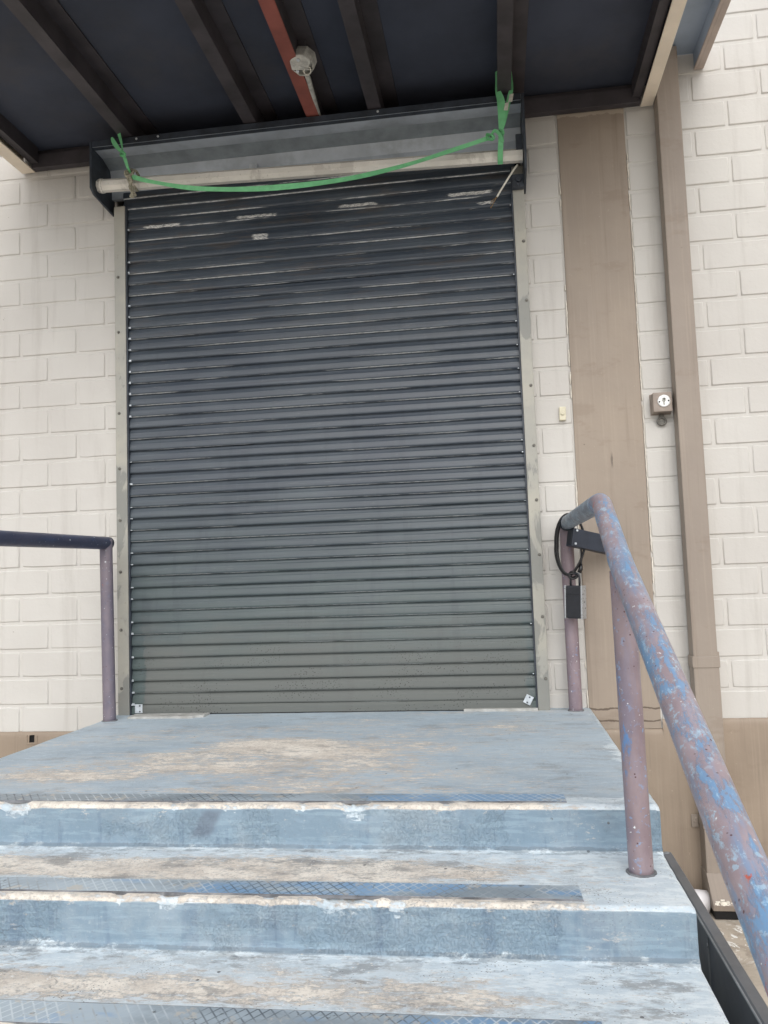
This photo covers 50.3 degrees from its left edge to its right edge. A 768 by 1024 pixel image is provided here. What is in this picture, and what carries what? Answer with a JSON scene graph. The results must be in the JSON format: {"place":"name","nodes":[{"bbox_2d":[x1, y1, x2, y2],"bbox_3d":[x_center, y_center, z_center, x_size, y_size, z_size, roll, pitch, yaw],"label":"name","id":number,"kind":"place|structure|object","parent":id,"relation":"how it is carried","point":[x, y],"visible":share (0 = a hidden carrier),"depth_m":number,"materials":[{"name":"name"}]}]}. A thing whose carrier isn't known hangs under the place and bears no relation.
{"place":"outdoors","nodes":[
{"label":"outdoors","id":0,"kind":"place"},
{"bbox_2d":[709,911,767,1005],"bbox_3d":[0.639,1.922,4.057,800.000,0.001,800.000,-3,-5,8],"label":"ground","id":1,"kind":"structure","parent":0,"point":[732,933],"depth_m":3.46,"materials":[{"name":"concrete"}]},
{"bbox_2d":[0,708,728,1023],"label":"entrance steps","id":2,"kind":"structure","parent":1,"relation":"on","point":[431,867],"depth_m":2.20,"materials":[{"name":"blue concrete"}]},
{"bbox_2d":[0,530,117,721],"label":"handrail","id":3,"kind":"object","parent":2,"relation":"on","point":[104,545],"visible":0.99,"depth_m":4.18,"materials":[{"name":"metal"}]},
{"bbox_2d":[127,713,209,718],"bbox_3d":[-1.119,1.062,4.253,0.405,0.014,0.108,-3,-5,8],"label":"packing strip","id":4,"kind":"object","parent":2,"relation":"on","point":[167,716],"visible":1,"depth_m":4.22,"materials":[{"name":"white plastic"}]},
{"bbox_2d":[464,707,537,711],"bbox_3d":[0.583,0.987,4.077,0.367,0.016,0.033,-3,-5,8],"label":"packing strip","id":5,"kind":"object","parent":2,"relation":"on","point":[495,709],"visible":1,"depth_m":4.07,"materials":[{"name":"white plastic"}]},
{"bbox_2d":[559,493,767,996],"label":"handrail","id":6,"kind":"object","parent":2,"relation":"on","point":[739,854],"visible":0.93,"depth_m":1.75,"materials":[{"name":"metal"}]},
{"bbox_2d":[559,515,605,554],"bbox_3d":[1.004,0.112,3.987,0.301,0.205,0.086,-1,-5,-15],"label":"steel bracket","id":7,"kind":"object","parent":6,"relation":"attached to","point":[584,539],"visible":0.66,"depth_m":3.95,"materials":[{"name":"metal"}]},
{"bbox_2d":[554,513,585,618],"bbox_3d":[0.910,0.261,3.983,0.158,0.518,0.072,-4,-5,24],"label":"key lockbox","id":8,"kind":"object","parent":7,"relation":"hanging from","point":[574,601],"visible":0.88,"depth_m":3.96,"materials":[{"name":"black metal"}]},
{"bbox_2d":[0,0,767,889],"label":"warehouse wall","id":9,"kind":"structure","parent":1,"relation":"on","point":[600,336],"depth_m":4.22,"materials":[{"name":"white brick"}]},
{"bbox_2d":[89,93,549,714],"bbox_3d":[-0.371,-0.502,4.249,2.306,3.074,0.280,-3,-5,8],"label":"roller shutter","id":10,"kind":"object","parent":9,"relation":"attached to","point":[327,483],"visible":0.97,"depth_m":4.33,"materials":[{"name":"paint"}]},
{"bbox_2d":[490,164,518,207],"bbox_3d":[0.620,-1.662,4.148,0.173,0.249,0.051,-1,-5,-18],"label":"loose wire","id":11,"kind":"object","parent":10,"relation":"hanging from","point":[510,174],"visible":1,"depth_m":4.13,"materials":[{"name":"white metal"}]},
{"bbox_2d":[0,0,686,173],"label":"canopy","id":12,"kind":"object","parent":9,"relation":"attached to","point":[77,77],"visible":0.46,"depth_m":3.94,"materials":[{"name":"black metal"}]},
{"bbox_2d":[290,39,320,115],"bbox_3d":[-0.337,-2.101,4.090,0.117,0.161,0.697,-3,-5,8],"label":"junction box","id":13,"kind":"object","parent":12,"relation":"attached to","point":[303,62],"visible":0.78,"depth_m":3.79,"materials":[{"name":"metal"}]},
{"bbox_2d":[111,71,512,191],"bbox_3d":[-0.390,-1.915,4.239,2.110,0.516,0.130,-3,-5,8],"label":"webbing strap","id":14,"kind":"object","parent":12,"relation":"hanging from","point":[503,108],"visible":0.96,"depth_m":4.15,"materials":[{"name":"green fabric"}]},
{"bbox_2d":[559,407,565,420],"bbox_3d":[0.915,-0.504,4.193,0.035,0.071,0.025,-3,-5,8],"label":"bell push","id":15,"kind":"object","parent":9,"relation":"attached to","point":[562,413],"visible":1,"depth_m":4.19,"materials":[{"name":"beige plastic"}]},
{"bbox_2d":[649,392,672,425],"bbox_3d":[1.394,-0.518,4.103,0.101,0.164,0.082,-3,-5,8],"label":"key switch","id":16,"kind":"object","parent":9,"relation":"attached to","point":[661,404],"visible":1,"depth_m":4.08,"materials":[{"name":"metal"}]},
{"bbox_2d":[653,46,738,919],"bbox_3d":[1.508,-0.254,3.989,0.193,4.258,0.206,-3,-5,8],"label":"downpipe","id":17,"kind":"object","parent":9,"relation":"attached to","point":[704,661],"visible":0.73,"depth_m":4.01,"materials":[{"name":"metal"}]},
{"bbox_2d":[672,0,730,69],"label":"side gutter","id":18,"kind":"object","parent":9,"relation":"attached to","point":[699,27],"visible":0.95,"depth_m":4.01,"materials":[{"name":"grey metal"}]},
{"bbox_2d":[694,889,709,911],"bbox_3d":[1.415,1.817,3.841,0.210,0.119,0.108,-3,-5,8],"label":"drain stub","id":19,"kind":"object","parent":1,"relation":"on","point":[704,896],"visible":0.12,"depth_m":3.80,"materials":[{"name":"white plastic"}]},
{"bbox_2d":[663,851,767,1023],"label":"steel sheet","id":20,"kind":"object","parent":1,"relation":"on","point":[739,998],"visible":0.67,"depth_m":2.17,"materials":[{"name":"black metal"}]}
]}

